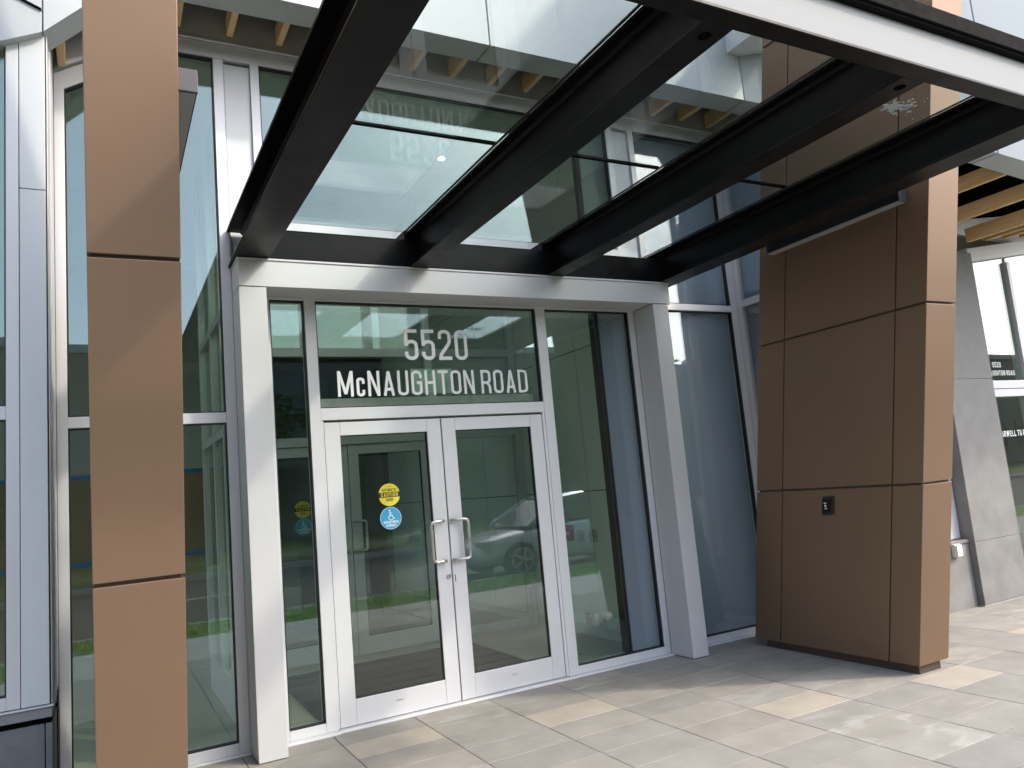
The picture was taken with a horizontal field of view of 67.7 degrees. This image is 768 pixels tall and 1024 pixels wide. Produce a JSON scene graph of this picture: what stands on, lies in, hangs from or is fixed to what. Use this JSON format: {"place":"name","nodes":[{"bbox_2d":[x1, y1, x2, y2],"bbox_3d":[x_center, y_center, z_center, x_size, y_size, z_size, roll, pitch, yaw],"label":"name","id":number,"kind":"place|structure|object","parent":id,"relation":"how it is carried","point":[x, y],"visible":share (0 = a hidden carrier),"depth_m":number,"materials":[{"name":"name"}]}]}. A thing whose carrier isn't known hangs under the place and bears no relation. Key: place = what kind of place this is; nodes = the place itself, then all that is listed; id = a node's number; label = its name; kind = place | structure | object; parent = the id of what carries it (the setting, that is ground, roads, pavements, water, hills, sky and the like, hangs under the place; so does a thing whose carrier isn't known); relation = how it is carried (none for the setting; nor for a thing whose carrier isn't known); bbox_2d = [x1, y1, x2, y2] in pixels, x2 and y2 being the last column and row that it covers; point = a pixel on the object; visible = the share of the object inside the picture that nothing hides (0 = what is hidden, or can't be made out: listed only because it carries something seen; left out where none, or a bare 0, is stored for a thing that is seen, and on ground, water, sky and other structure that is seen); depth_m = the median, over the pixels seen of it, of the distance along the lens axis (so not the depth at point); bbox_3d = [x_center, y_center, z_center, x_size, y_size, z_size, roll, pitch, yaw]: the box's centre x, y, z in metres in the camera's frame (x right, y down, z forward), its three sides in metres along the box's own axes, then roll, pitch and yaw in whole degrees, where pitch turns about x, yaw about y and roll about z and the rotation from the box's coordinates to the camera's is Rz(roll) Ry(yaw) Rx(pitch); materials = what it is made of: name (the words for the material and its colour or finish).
{"place":"outdoors","nodes":[
{"label":"outdoors","id":0,"kind":"place"},
{"bbox_2d":[197,597,1023,767],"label":"pavement","id":1,"kind":"structure","parent":0,"point":[751,702],"depth_m":4.88,"materials":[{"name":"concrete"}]},
{"bbox_2d":[82,0,187,767],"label":"bronze column","id":2,"kind":"structure","parent":1,"relation":"on","point":[131,146],"depth_m":2.96,"materials":[{"name":"brown metal"}]},
{"bbox_2d":[178,67,197,170],"bbox_3d":[-1.633,-1.160,3.696,0.086,0.104,1.237,-1,-9,-28],"label":"linear light","id":3,"kind":"object","parent":2,"relation":"attached to","point":[187,85],"visible":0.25,"depth_m":3.22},
{"bbox_2d":[230,257,708,763],"bbox_3d":[-0.142,0.741,5.944,3.728,3.258,0.292,-1,-9,-28],"label":"entrance portal","id":4,"kind":"object","parent":1,"relation":"on","point":[256,282],"visible":1,"depth_m":5.64,"materials":[{"name":"metal"}]},
{"bbox_2d":[267,297,674,746],"bbox_3d":[-0.266,0.885,6.159,3.326,3.072,0.360,-1,-9,-28],"label":"entrance screen","id":5,"kind":"object","parent":4,"relation":"in","point":[319,411],"visible":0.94,"depth_m":6.04,"materials":[{"name":"metal"}]},
{"bbox_2d":[323,418,460,727],"bbox_3d":[-0.866,1.322,5.615,0.912,2.124,0.120,-1,-9,-28],"label":"glass door","id":6,"kind":"structure","parent":5,"relation":"attached to","point":[362,709],"depth_m":5.60,"materials":[{"name":"metal"}]},
{"bbox_2d":[440,414,565,699],"bbox_3d":[-0.054,1.308,6.051,0.912,2.124,0.120,-1,-9,-28],"label":"glass door","id":7,"kind":"structure","parent":5,"relation":"attached to","point":[478,683],"depth_m":6.00,"materials":[{"name":"metal"}]},
{"bbox_2d":[226,0,1023,286],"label":"glass canopy","id":8,"kind":"object","parent":4,"relation":"on","point":[881,52],"visible":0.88,"depth_m":4.17,"materials":[{"name":"black paint"}]},
{"bbox_2d":[880,98,927,118],"bbox_3d":[2.292,-1.634,4.472,0.478,0.003,0.213,-1,-9,-28],"label":"bird dropping","id":9,"kind":"object","parent":8,"relation":"on","point":[896,107],"visible":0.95,"depth_m":4.49,"materials":[{"name":"white"}]},
{"bbox_2d":[755,0,961,673],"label":"bronze column","id":10,"kind":"structure","parent":1,"relation":"on","point":[856,368],"depth_m":5.74,"materials":[{"name":"brown metal"}]},
{"bbox_2d":[822,496,833,514],"bbox_3d":[2.480,0.956,5.997,0.025,0.144,0.127,-1,-9,-28],"label":"door switch","id":11,"kind":"object","parent":10,"relation":"attached to","point":[827,505],"depth_m":5.98,"materials":[{"name":"black plastic"}]},
{"bbox_2d":[766,189,907,254],"bbox_3d":[2.458,-1.233,5.896,0.086,0.104,1.237,-1,-9,-28],"label":"linear light","id":12,"kind":"object","parent":10,"relation":"attached to","point":[863,212],"visible":0.69,"depth_m":5.78,"materials":[{"name":"grey metal"}]},
{"bbox_2d":[951,252,1023,606],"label":"stone pillar","id":13,"kind":"structure","parent":1,"relation":"on","point":[985,507],"depth_m":7.77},
{"bbox_2d":[951,544,962,557],"bbox_3d":[4.318,1.616,7.402,0.094,0.123,0.060,-1,-9,-28],"label":"outlet box","id":14,"kind":"object","parent":13,"relation":"attached to","point":[957,550],"visible":0.98,"depth_m":7.38,"materials":[{"name":"white plastic"}]},
{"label":"paver bedding","id":15,"kind":"structure","parent":0,"visible":0},
{"bbox_2d":[0,2,1023,767],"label":"office building","id":16,"kind":"structure","parent":15,"relation":"on","point":[376,178],"depth_m":7.77,"materials":[{"name":"glass"}]},
{"bbox_2d":[0,0,59,767],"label":"bay window","id":17,"kind":"structure","parent":16,"relation":"attached to","point":[29,722],"depth_m":4.25,"materials":[{"name":"grey metal"}]},
{"bbox_2d":[0,468,204,571],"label":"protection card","id":18,"kind":"object","parent":16,"relation":"attached to","point":[81,537],"depth_m":9.62,"materials":[{"name":"glass"}]},
{"bbox_2d":[0,549,207,665],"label":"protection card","id":19,"kind":"object","parent":16,"relation":"on","point":[194,575],"depth_m":9.48,"materials":[{"name":"glass"}]},
{"bbox_2d":[53,37,251,767],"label":"tall window","id":20,"kind":"structure","parent":16,"relation":"attached to","point":[68,82],"depth_m":5.03,"materials":[{"name":"metal"}]},
{"bbox_2d":[222,59,261,258],"bbox_3d":[-1.977,-1.595,5.625,0.253,1.600,0.120,-1,-9,-28],"label":"spandrel panel","id":21,"kind":"object","parent":16,"relation":"attached to","point":[242,117],"visible":0.51,"depth_m":5.62,"materials":[{"name":"metal"}]},
{"bbox_2d":[272,308,538,635],"bbox_3d":[-1.383,0.899,8.143,3.410,3.745,0.100,-1,-9,-28],"label":"screen","id":22,"kind":"object","parent":16,"relation":"on","point":[507,353],"visible":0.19,"depth_m":8.65,"materials":[{"name":"metal"}]},
{"bbox_2d":[277,445,358,668],"bbox_3d":[-2.048,1.699,7.639,0.916,2.124,0.194,-1,-9,-28],"label":"glass door","id":23,"kind":"structure","parent":22,"relation":"attached to","point":[302,656],"depth_m":7.70,"materials":[{"name":"metal"}]},
{"bbox_2d":[347,441,439,654],"bbox_3d":[-1.234,1.685,8.076,0.916,2.124,0.194,-1,-9,-28],"label":"glass door","id":24,"kind":"structure","parent":22,"relation":"attached to","point":[368,642],"depth_m":7.96,"materials":[{"name":"metal"}]},
{"bbox_2d":[288,643,524,720],"bbox_3d":[-0.914,2.558,6.725,1.960,0.010,1.640,-1,-9,-28],"label":"doormat","id":25,"kind":"object","parent":16,"relation":"on","point":[384,674],"visible":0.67,"depth_m":6.81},
{"bbox_2d":[222,45,631,255],"bbox_3d":[-0.447,-1.682,6.457,3.738,1.710,0.124,-1,-9,-28],"label":"window","id":26,"kind":"structure","parent":16,"relation":"attached to","point":[274,65],"depth_m":6.36,"materials":[{"name":"metal"}]},
{"bbox_2d":[437,156,445,159],"bbox_3d":[-0.717,-2.294,7.759,0.084,0.017,0.084,-1,-9,-28],"label":"downlight","id":27,"kind":"object","parent":16,"relation":"attached to","point":[441,157],"visible":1,"depth_m":7.74,"materials":[{"name":"beige"}]},
{"bbox_2d":[0,0,1023,179],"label":"fascia","id":28,"kind":"structure","parent":16,"relation":"attached to","point":[560,39],"depth_m":6.30,"materials":[{"name":"silver metal"}]},
{"bbox_2d":[56,1,1023,242],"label":"timber soffit","id":29,"kind":"structure","parent":28,"relation":"attached to","point":[984,192],"depth_m":7.67,"materials":[{"name":"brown wood"}]},
{"bbox_2d":[565,525,574,540],"bbox_3d":[0.594,1.566,8.045,0.050,0.162,0.150,-1,-9,-28],"label":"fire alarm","id":30,"kind":"object","parent":16,"relation":"attached to","point":[569,532],"visible":0.73,"depth_m":7.99,"materials":[{"name":"red plastic"}]},
{"bbox_2d":[576,530,584,541],"bbox_3d":[0.707,1.563,7.864,0.024,0.120,0.116,-1,-9,-28],"label":"wall plate","id":31,"kind":"object","parent":16,"relation":"attached to","point":[580,536],"depth_m":7.84,"materials":[{"name":"silver metal"}]},
{"bbox_2d":[585,612,593,624],"bbox_3d":[0.786,2.379,7.744,0.024,0.120,0.116,-1,-9,-28],"label":"wall plate","id":32,"kind":"object","parent":16,"relation":"attached to","point":[589,619],"depth_m":7.72,"materials":[{"name":"silver metal"}]},
{"bbox_2d":[588,530,596,541],"bbox_3d":[0.811,1.528,7.669,0.024,0.120,0.116,-1,-9,-28],"label":"wall plate","id":33,"kind":"object","parent":16,"relation":"attached to","point":[592,535],"depth_m":7.65,"materials":[{"name":"silver metal"}]},
{"bbox_2d":[598,614,606,627],"bbox_3d":[0.894,2.342,7.542,0.024,0.120,0.116,-1,-9,-28],"label":"wall plate","id":34,"kind":"object","parent":16,"relation":"attached to","point":[602,620],"depth_m":7.52,"materials":[{"name":"silver metal"}]},
{"bbox_2d":[600,127,645,257],"bbox_3d":[1.060,-1.649,7.260,0.324,1.600,0.120,-1,-9,-28],"label":"spandrel panel","id":35,"kind":"object","parent":16,"relation":"attached to","point":[619,146],"visible":0.35,"depth_m":7.26,"materials":[{"name":"metal"}]},
{"bbox_2d":[630,120,759,646],"bbox_3d":[1.801,-0.107,7.355,1.137,4.980,0.155,-1,-9,-28],"label":"slate window","id":36,"kind":"structure","parent":16,"relation":"attached to","point":[672,135],"depth_m":7.54,"materials":[{"name":"metal"}]},
{"bbox_2d":[722,170,977,613],"bbox_3d":[3.344,-0.142,7.678,1.886,4.950,0.800,-1,-9,-28],"label":"bay window","id":37,"kind":"structure","parent":16,"relation":"attached to","point":[746,278],"depth_m":7.58,"materials":[{"name":"glass"}]},
{"bbox_2d":[957,237,1023,546],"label":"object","id":38,"kind":"object","parent":16,"relation":"attached to","point":[1008,388],"visible":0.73,"depth_m":8.60,"materials":[{"name":"metal"}]}
]}

